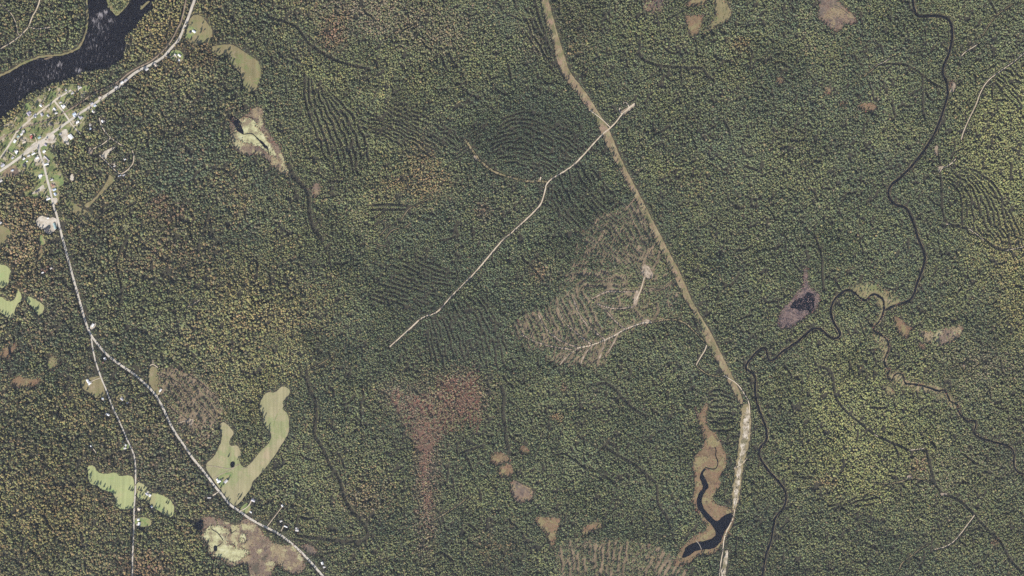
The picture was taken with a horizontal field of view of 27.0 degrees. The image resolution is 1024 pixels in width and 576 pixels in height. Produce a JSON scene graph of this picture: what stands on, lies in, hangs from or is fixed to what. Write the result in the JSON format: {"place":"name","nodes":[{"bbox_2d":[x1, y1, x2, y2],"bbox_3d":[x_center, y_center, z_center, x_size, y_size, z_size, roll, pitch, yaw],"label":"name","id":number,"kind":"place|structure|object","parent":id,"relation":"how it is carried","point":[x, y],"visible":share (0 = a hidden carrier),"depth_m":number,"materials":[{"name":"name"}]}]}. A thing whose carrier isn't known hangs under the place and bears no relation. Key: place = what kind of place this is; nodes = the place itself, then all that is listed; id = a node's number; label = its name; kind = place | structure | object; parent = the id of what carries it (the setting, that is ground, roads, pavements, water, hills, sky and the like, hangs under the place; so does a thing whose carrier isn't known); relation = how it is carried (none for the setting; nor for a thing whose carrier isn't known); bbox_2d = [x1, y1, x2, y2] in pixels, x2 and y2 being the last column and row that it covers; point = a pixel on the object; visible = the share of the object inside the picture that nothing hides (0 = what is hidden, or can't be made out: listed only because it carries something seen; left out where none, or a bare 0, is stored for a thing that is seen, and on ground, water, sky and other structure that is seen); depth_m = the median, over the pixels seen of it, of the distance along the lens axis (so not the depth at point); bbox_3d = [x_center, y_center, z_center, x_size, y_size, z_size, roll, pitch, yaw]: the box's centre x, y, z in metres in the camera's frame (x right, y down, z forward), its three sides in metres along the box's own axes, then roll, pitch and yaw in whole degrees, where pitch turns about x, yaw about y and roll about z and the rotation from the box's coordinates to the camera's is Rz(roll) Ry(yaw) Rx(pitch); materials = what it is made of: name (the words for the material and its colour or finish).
{"place":"outdoors","nodes":[
{"label":"outdoors","id":0,"kind":"place"},
{"bbox_2d":[0,264,10,287],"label":"green field","id":1,"kind":"structure","parent":0,"point":[5,271],"depth_m":7999.84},
{"bbox_2d":[0,226,11,246],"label":"meadow","id":2,"kind":"structure","parent":0,"point":[5,232],"depth_m":7999.81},
{"bbox_2d":[2,165,18,176],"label":"rough field","id":3,"kind":"structure","parent":0,"point":[7,173],"depth_m":7998.87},
{"bbox_2d":[0,290,21,317],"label":"green field","id":4,"kind":"structure","parent":0,"point":[7,308],"depth_m":7999.83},
{"bbox_2d":[8,141,15,151],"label":"lawn","id":5,"kind":"structure","parent":0,"point":[12,147],"depth_m":7998.90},
{"bbox_2d":[20,158,34,169],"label":"lawn","id":6,"kind":"structure","parent":0,"point":[28,163],"depth_m":7998.96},
{"bbox_2d":[25,103,31,113],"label":"lawn","id":7,"kind":"structure","parent":0,"point":[27,107],"depth_m":7999.04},
{"bbox_2d":[26,296,43,314],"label":"green field","id":8,"kind":"structure","parent":0,"point":[33,303],"depth_m":7999.82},
{"bbox_2d":[34,171,46,184],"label":"lawn","id":9,"kind":"structure","parent":0,"point":[42,180],"depth_m":7998.94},
{"bbox_2d":[38,245,42,259],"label":"meadow","id":10,"kind":"structure","parent":0,"point":[40,253],"depth_m":7999.75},
{"bbox_2d":[40,235,44,244],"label":"lawn","id":11,"kind":"structure","parent":0,"point":[42,241],"depth_m":7999.74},
{"bbox_2d":[0,0,88,75],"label":"river bank","id":12,"kind":"structure","parent":0,"point":[49,55],"depth_m":7999.58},
{"bbox_2d":[52,175,63,184],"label":"lawn","id":13,"kind":"structure","parent":0,"point":[57,180],"depth_m":7998.93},
{"bbox_2d":[54,101,68,120],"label":"cross street","id":14,"kind":"structure","parent":0,"point":[61,109],"depth_m":7998.31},
{"bbox_2d":[0,0,154,119],"bbox_3d":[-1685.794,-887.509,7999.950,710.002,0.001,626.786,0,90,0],"label":"river","id":15,"kind":"structure","parent":0,"point":[103,45],"depth_m":7999.95,"materials":[{"name":"liquid"}]},
{"bbox_2d":[64,199,97,224],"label":"meadow","id":16,"kind":"structure","parent":0,"point":[76,210],"depth_m":7999.76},
{"bbox_2d":[82,85,89,90],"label":"lawn","id":17,"kind":"structure","parent":0,"point":[85,87],"depth_m":7999.00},
{"bbox_2d":[81,376,104,397],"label":"meadow","id":18,"kind":"structure","parent":0,"point":[95,388],"depth_m":7999.72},
{"bbox_2d":[0,0,195,171],"bbox_3d":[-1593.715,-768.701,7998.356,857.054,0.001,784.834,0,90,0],"label":"road","id":19,"kind":"structure","parent":0,"point":[104,96],"depth_m":7998.36,"materials":[{"name":"asphalt"}]},
{"bbox_2d":[84,175,113,206],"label":"meadow","id":20,"kind":"structure","parent":0,"point":[110,181],"depth_m":7999.77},
{"bbox_2d":[87,465,133,508],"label":"green field","id":21,"kind":"structure","parent":0,"point":[117,485],"depth_m":7999.87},
{"bbox_2d":[99,118,123,145],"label":"dirt track","id":22,"kind":"structure","parent":0,"point":[108,135],"depth_m":7998.22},
{"bbox_2d":[90,337,135,575],"bbox_3d":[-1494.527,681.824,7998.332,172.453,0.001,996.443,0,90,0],"label":"road","id":23,"kind":"structure","parent":0,"point":[130,447],"depth_m":7998.33,"materials":[{"name":"asphalt"}]},
{"bbox_2d":[99,150,133,173],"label":"dirt track","id":24,"kind":"structure","parent":0,"point":[113,168],"depth_m":7998.20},
{"bbox_2d":[107,0,129,15],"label":"river island","id":25,"kind":"structure","parent":0,"point":[122,5],"depth_m":7999.65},
{"bbox_2d":[116,394,125,400],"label":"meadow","id":26,"kind":"structure","parent":0,"point":[118,397],"depth_m":7999.70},
{"bbox_2d":[135,517,151,526],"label":"lawn","id":27,"kind":"structure","parent":0,"point":[145,521],"depth_m":7999.69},
{"bbox_2d":[148,366,160,394],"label":"meadow","id":28,"kind":"structure","parent":0,"point":[153,378],"depth_m":7999.71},
{"bbox_2d":[136,482,173,516],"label":"green field","id":29,"kind":"structure","parent":0,"point":[157,502],"depth_m":7999.86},
{"bbox_2d":[170,50,182,62],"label":"lawn","id":30,"kind":"structure","parent":0,"point":[172,53],"depth_m":7999.65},
{"bbox_2d":[36,144,323,575],"bbox_3d":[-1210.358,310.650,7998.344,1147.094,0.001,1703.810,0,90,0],"label":"county road","id":31,"kind":"structure","parent":0,"point":[165,413],"depth_m":7998.34,"materials":[{"name":"asphalt"}]},
{"bbox_2d":[185,27,196,39],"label":"lawn","id":32,"kind":"structure","parent":0,"point":[188,35],"depth_m":7999.40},
{"bbox_2d":[193,520,202,529],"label":"pond","id":33,"kind":"structure","parent":0,"point":[198,524],"depth_m":7998.56,"materials":[{"name":"liquid"}]},
{"bbox_2d":[186,15,212,43],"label":"meadow","id":34,"kind":"structure","parent":0,"point":[196,22],"depth_m":7999.78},
{"bbox_2d":[216,472,232,486],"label":"lawn","id":35,"kind":"structure","parent":0,"point":[225,476],"depth_m":7999.39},
{"bbox_2d":[211,44,260,91],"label":"meadow","id":36,"kind":"structure","parent":0,"point":[246,65],"depth_m":7999.80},
{"bbox_2d":[230,116,243,133],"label":"pond","id":37,"kind":"structure","parent":0,"point":[236,124],"depth_m":7998.61,"materials":[{"name":"liquid"}]},
{"bbox_2d":[240,503,250,512],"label":"lawn","id":38,"kind":"structure","parent":0,"point":[247,509],"depth_m":7999.68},
{"bbox_2d":[205,387,289,505],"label":"hay field","id":39,"kind":"structure","parent":0,"point":[240,481],"depth_m":7999.88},
{"bbox_2d":[0,0,1023,575],"bbox_3d":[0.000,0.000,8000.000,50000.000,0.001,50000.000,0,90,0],"label":"ground","id":40,"kind":"structure","parent":0,"point":[458,228],"depth_m":8000.00,"materials":[{"name":"plant"}]},
{"bbox_2d":[0,345,17,358],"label":"bog","id":41,"kind":"structure","parent":40,"relation":"on","point":[5,354],"depth_m":7999.24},
{"bbox_2d":[11,376,41,386],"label":"bog","id":42,"kind":"structure","parent":40,"relation":"on","point":[20,381],"depth_m":7999.23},
{"bbox_2d":[0,90,71,157],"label":"river lane","id":43,"kind":"structure","parent":40,"relation":"on","point":[32,117],"depth_m":7998.32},
{"bbox_2d":[24,133,55,154],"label":"gravel yard","id":44,"kind":"structure","parent":40,"relation":"on","point":[52,137],"depth_m":7998.86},
{"bbox_2d":[36,216,56,233],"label":"gravel yard","id":45,"kind":"structure","parent":40,"relation":"on","point":[42,222],"depth_m":7998.80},
{"bbox_2d":[47,356,56,369],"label":"bog","id":46,"kind":"structure","parent":40,"relation":"on","point":[51,364],"depth_m":7999.22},
{"bbox_2d":[0,83,104,203],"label":"village green","id":47,"kind":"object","parent":40,"relation":"on","point":[35,102],"visible":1,"depth_m":7999.05,"materials":[{"name":"green plant"}]},
{"bbox_2d":[60,129,68,144],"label":"gravel yard","id":48,"kind":"structure","parent":40,"relation":"on","point":[64,134],"depth_m":7998.85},
{"bbox_2d":[0,0,185,138],"bbox_3d":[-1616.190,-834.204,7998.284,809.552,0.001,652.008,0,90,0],"label":"rail bed","id":49,"kind":"object","parent":40,"relation":"on","point":[103,88],"visible":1,"depth_m":7998.28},
{"bbox_2d":[101,148,113,158],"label":"gravel yard","id":50,"kind":"structure","parent":40,"relation":"on","point":[104,154],"depth_m":7998.78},
{"bbox_2d":[164,400,186,419],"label":"skid trail","id":51,"kind":"object","parent":40,"relation":"on","point":[175,410],"visible":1,"depth_m":7997.23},
{"bbox_2d":[160,373,215,421],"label":"skid trail","id":52,"kind":"object","parent":40,"relation":"on","point":[189,393],"visible":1,"depth_m":7997.25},
{"bbox_2d":[186,418,193,424],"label":"gravel yard","id":53,"kind":"structure","parent":40,"relation":"on","point":[189,421],"depth_m":7998.74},
{"bbox_2d":[158,368,223,445],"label":"rough clearing","id":54,"kind":"structure","parent":40,"relation":"on","point":[192,415],"depth_m":7999.63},
{"bbox_2d":[171,367,215,397],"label":"skid trail","id":55,"kind":"object","parent":40,"relation":"on","point":[195,380],"visible":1,"depth_m":7997.24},
{"bbox_2d":[203,525,248,562],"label":"bog","id":56,"kind":"structure","parent":40,"relation":"on","point":[225,551],"depth_m":7999.53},
{"bbox_2d":[239,534,245,542],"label":"bog","id":57,"kind":"structure","parent":40,"relation":"on","point":[243,537],"depth_m":7999.52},
{"bbox_2d":[201,516,304,575],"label":"clearing","id":58,"kind":"structure","parent":40,"relation":"on","point":[252,530],"depth_m":7999.54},
{"bbox_2d":[235,118,276,157],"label":"bog","id":59,"kind":"structure","parent":40,"relation":"on","point":[248,126],"depth_m":7999.56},
{"bbox_2d":[229,107,288,174],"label":"bog","id":60,"kind":"structure","parent":40,"relation":"on","point":[255,115],"depth_m":7999.57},
{"bbox_2d":[301,545,316,555],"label":"bog","id":61,"kind":"structure","parent":40,"relation":"on","point":[310,549],"depth_m":7999.51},
{"bbox_2d":[311,183,319,196],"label":"bog","id":62,"kind":"structure","parent":40,"relation":"on","point":[315,188],"depth_m":7999.50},
{"bbox_2d":[390,387,464,516],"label":"rough clearing","id":63,"kind":"structure","parent":40,"relation":"on","point":[424,448],"depth_m":7999.58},
{"bbox_2d":[432,497,467,520],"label":"forest trail","id":64,"kind":"object","parent":40,"relation":"on","point":[450,510],"visible":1,"depth_m":7997.64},
{"bbox_2d":[434,370,480,429],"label":"rough clearing","id":65,"kind":"structure","parent":40,"relation":"on","point":[456,399],"depth_m":7999.64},
{"bbox_2d":[0,0,965,575],"bbox_3d":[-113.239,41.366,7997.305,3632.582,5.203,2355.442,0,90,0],"label":"shrub cover","id":66,"kind":"object","parent":40,"relation":"on","point":[558,360],"visible":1,"depth_m":7997.68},
{"bbox_2d":[491,453,508,464],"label":"bog","id":67,"kind":"structure","parent":40,"relation":"on","point":[498,458],"depth_m":7999.33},
{"bbox_2d":[465,139,546,182],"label":"forest trail","id":68,"kind":"object","parent":40,"relation":"on","point":[483,163],"visible":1,"depth_m":7997.66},
{"bbox_2d":[499,464,512,476],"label":"bog","id":69,"kind":"structure","parent":40,"relation":"on","point":[505,471],"depth_m":7999.32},
{"bbox_2d":[0,0,1023,575],"bbox_3d":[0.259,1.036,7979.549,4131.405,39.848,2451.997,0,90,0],"label":"broadleaf forest","id":70,"kind":"object","parent":40,"relation":"on","point":[960,380],"visible":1,"depth_m":7990.87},
{"bbox_2d":[0,0,1023,575],"bbox_3d":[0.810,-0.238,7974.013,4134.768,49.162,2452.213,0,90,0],"label":"conifer forest","id":71,"kind":"object","parent":40,"relation":"on","point":[532,244],"visible":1,"depth_m":7991.10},
{"bbox_2d":[511,481,532,501],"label":"bog","id":72,"kind":"structure","parent":40,"relation":"on","point":[522,492],"depth_m":7999.29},
{"bbox_2d":[520,445,528,453],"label":"bog","id":73,"kind":"structure","parent":40,"relation":"on","point":[525,450],"depth_m":7999.30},
{"bbox_2d":[521,334,571,349],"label":"skid trail","id":74,"kind":"object","parent":40,"relation":"on","point":[546,345],"visible":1,"depth_m":7997.37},
{"bbox_2d":[535,517,559,544],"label":"bog","id":75,"kind":"structure","parent":40,"relation":"on","point":[551,525],"depth_m":7999.28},
{"bbox_2d":[538,315,578,347],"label":"skid trail","id":76,"kind":"object","parent":40,"relation":"on","point":[555,336],"visible":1,"depth_m":7997.38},
{"bbox_2d":[557,307,591,345],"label":"skid trail","id":77,"kind":"object","parent":40,"relation":"on","point":[573,330],"visible":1,"depth_m":7997.40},
{"bbox_2d":[573,299,605,339],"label":"skid trail","id":78,"kind":"object","parent":40,"relation":"on","point":[585,322],"visible":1,"depth_m":7997.41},
{"bbox_2d":[568,341,611,368],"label":"rough clearing","id":79,"kind":"structure","parent":40,"relation":"on","point":[589,361],"depth_m":7999.59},
{"bbox_2d":[582,522,601,534],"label":"bog","id":80,"kind":"structure","parent":40,"relation":"on","point":[591,526],"depth_m":7999.27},
{"bbox_2d":[511,202,683,368],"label":"rough clearing","id":81,"kind":"structure","parent":40,"relation":"on","point":[607,287],"depth_m":7999.62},
{"bbox_2d":[603,307,624,328],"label":"skid trail","id":82,"kind":"object","parent":40,"relation":"on","point":[614,319],"visible":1,"depth_m":7997.42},
{"bbox_2d":[592,290,636,298],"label":"skid trail","id":83,"kind":"object","parent":40,"relation":"on","point":[614,291],"visible":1,"depth_m":7997.36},
{"bbox_2d":[597,304,634,308],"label":"skid trail","id":84,"kind":"object","parent":40,"relation":"on","point":[615,308],"visible":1,"depth_m":7997.35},
{"bbox_2d":[554,536,687,575],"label":"rough clearing","id":85,"kind":"structure","parent":40,"relation":"on","point":[667,561],"depth_m":7999.60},
{"bbox_2d":[621,103,634,114],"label":"gravel yard","id":86,"kind":"structure","parent":40,"relation":"on","point":[622,111],"depth_m":7998.73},
{"bbox_2d":[633,290,638,305],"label":"gravel yard","id":87,"kind":"structure","parent":40,"relation":"on","point":[635,300],"depth_m":7998.69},
{"bbox_2d":[541,0,742,403],"bbox_3d":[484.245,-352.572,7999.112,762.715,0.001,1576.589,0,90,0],"label":"power line clearing","id":88,"kind":"structure","parent":40,"relation":"on","point":[546,6],"depth_m":7999.11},
{"bbox_2d":[641,264,652,277],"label":"gravel yard","id":89,"kind":"structure","parent":40,"relation":"on","point":[645,271],"depth_m":7998.70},
{"bbox_2d":[642,0,663,12],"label":"bog","id":90,"kind":"structure","parent":40,"relation":"on","point":[650,6],"depth_m":7999.48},
{"bbox_2d":[652,319,703,341],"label":"forest trail","id":91,"kind":"object","parent":40,"relation":"on","point":[682,322],"visible":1,"depth_m":7997.62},
{"bbox_2d":[684,15,702,36],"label":"bog","id":92,"kind":"structure","parent":40,"relation":"on","point":[693,25],"depth_m":7999.47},
{"bbox_2d":[685,0,705,5],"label":"bog","id":93,"kind":"structure","parent":40,"relation":"on","point":[696,2],"depth_m":7999.46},
{"bbox_2d":[672,404,734,565],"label":"bog","id":94,"kind":"structure","parent":40,"relation":"on","point":[714,511],"depth_m":7999.21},
{"bbox_2d":[705,447,717,469],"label":"creek","id":95,"kind":"structure","parent":40,"relation":"in","point":[716,459],"depth_m":7998.46,"materials":[{"name":"liquid"}]},
{"bbox_2d":[704,0,730,30],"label":"bog","id":96,"kind":"structure","parent":40,"relation":"on","point":[721,10],"depth_m":7999.45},
{"bbox_2d":[721,550,727,575],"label":"gravel strip","id":97,"kind":"object","parent":40,"relation":"on","point":[723,570],"visible":1,"depth_m":7999.06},
{"bbox_2d":[731,404,750,510],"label":"gravel strip","id":98,"kind":"object","parent":40,"relation":"on","point":[744,408],"visible":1,"depth_m":7999.09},
{"bbox_2d":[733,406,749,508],"bbox_3d":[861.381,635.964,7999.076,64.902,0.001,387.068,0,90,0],"label":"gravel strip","id":99,"kind":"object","parent":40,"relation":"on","point":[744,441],"visible":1,"depth_m":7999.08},
{"bbox_2d":[777,267,819,327],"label":"bog","id":100,"kind":"structure","parent":40,"relation":"on","point":[788,309],"depth_m":7999.20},
{"bbox_2d":[745,289,884,575],"bbox_3d":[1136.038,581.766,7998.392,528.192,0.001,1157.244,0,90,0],"label":"creek","id":101,"kind":"structure","parent":40,"relation":"in","point":[761,414],"depth_m":7998.39,"materials":[{"name":"liquid"}]},
{"bbox_2d":[817,0,855,30],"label":"bog","id":102,"kind":"structure","parent":40,"relation":"on","point":[827,4],"depth_m":7999.44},
{"bbox_2d":[859,103,875,110],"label":"bog","id":103,"kind":"structure","parent":40,"relation":"on","point":[870,106],"depth_m":7999.40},
{"bbox_2d":[893,317,912,337],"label":"bog","id":104,"kind":"structure","parent":40,"relation":"on","point":[902,328],"depth_m":7999.38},
{"bbox_2d":[875,478,932,483],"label":"forest trail","id":105,"kind":"object","parent":40,"relation":"on","point":[901,481],"visible":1,"depth_m":7997.59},
{"bbox_2d":[884,0,953,310],"bbox_3d":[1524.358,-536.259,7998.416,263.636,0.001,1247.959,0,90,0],"label":"creek","id":106,"kind":"structure","parent":40,"relation":"in","point":[922,152],"depth_m":7998.42,"materials":[{"name":"liquid"}]},
{"bbox_2d":[918,325,962,345],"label":"bog","id":107,"kind":"structure","parent":40,"relation":"on","point":[959,331],"depth_m":7999.36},
{"bbox_2d":[872,310,1023,474],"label":"creek","id":108,"kind":"structure","parent":40,"relation":"in","point":[956,404],"depth_m":7998.37,"materials":[{"name":"liquid"}]},
{"bbox_2d":[389,103,634,346],"bbox_3d":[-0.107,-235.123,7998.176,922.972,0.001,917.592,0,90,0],"label":"dirt track","id":109,"kind":"structure","parent":0,"point":[513,230],"depth_m":7998.18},
{"bbox_2d":[579,322,651,347],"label":"dirt track","id":110,"kind":"structure","parent":0,"point":[616,334],"depth_m":7998.07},
{"bbox_2d":[551,14,740,396],"bbox_3d":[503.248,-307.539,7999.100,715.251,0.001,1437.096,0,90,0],"label":"service track","id":111,"kind":"structure","parent":0,"point":[644,207],"depth_m":7999.10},
{"bbox_2d":[682,468,732,557],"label":"pond","id":112,"kind":"structure","parent":0,"point":[721,525],"depth_m":7998.48,"materials":[{"name":"liquid"}]},
{"bbox_2d":[719,509,734,575],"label":"dirt track","id":113,"kind":"structure","parent":0,"point":[723,542],"depth_m":7998.09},
{"bbox_2d":[724,375,749,412],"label":"dirt track","id":114,"kind":"structure","parent":0,"point":[742,391],"depth_m":7998.12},
{"bbox_2d":[790,292,814,312],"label":"pond","id":115,"kind":"structure","parent":0,"point":[808,306],"depth_m":7998.49,"materials":[{"name":"liquid"}]},
{"bbox_2d":[744,288,885,572],"bbox_3d":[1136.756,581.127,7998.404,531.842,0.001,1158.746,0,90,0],"label":"creek bank","id":116,"kind":"structure","parent":0,"point":[762,413],"depth_m":7998.40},
{"bbox_2d":[851,283,899,325],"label":"wet meadow","id":117,"kind":"structure","parent":0,"point":[873,290],"depth_m":7999.18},
{"bbox_2d":[886,386,894,394],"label":"bog","id":118,"kind":"structure","parent":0,"point":[890,390],"depth_m":7999.34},
{"bbox_2d":[872,334,956,408],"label":"wet meadow","id":119,"kind":"structure","parent":0,"point":[881,340],"depth_m":7999.17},
{"bbox_2d":[887,0,953,310],"bbox_3d":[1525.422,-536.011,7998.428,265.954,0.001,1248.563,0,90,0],"label":"creek bank","id":120,"kind":"structure","parent":0,"point":[924,153],"depth_m":7998.43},
{"bbox_2d":[872,312,1021,474],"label":"creek bank","id":121,"kind":"structure","parent":0,"point":[939,392],"depth_m":7998.38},
{"bbox_2d":[935,515,974,549],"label":"dirt track","id":122,"kind":"structure","parent":0,"point":[958,536],"depth_m":7997.96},
{"bbox_2d":[961,53,1023,139],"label":"dirt track","id":123,"kind":"structure","parent":0,"point":[982,89],"depth_m":7998.04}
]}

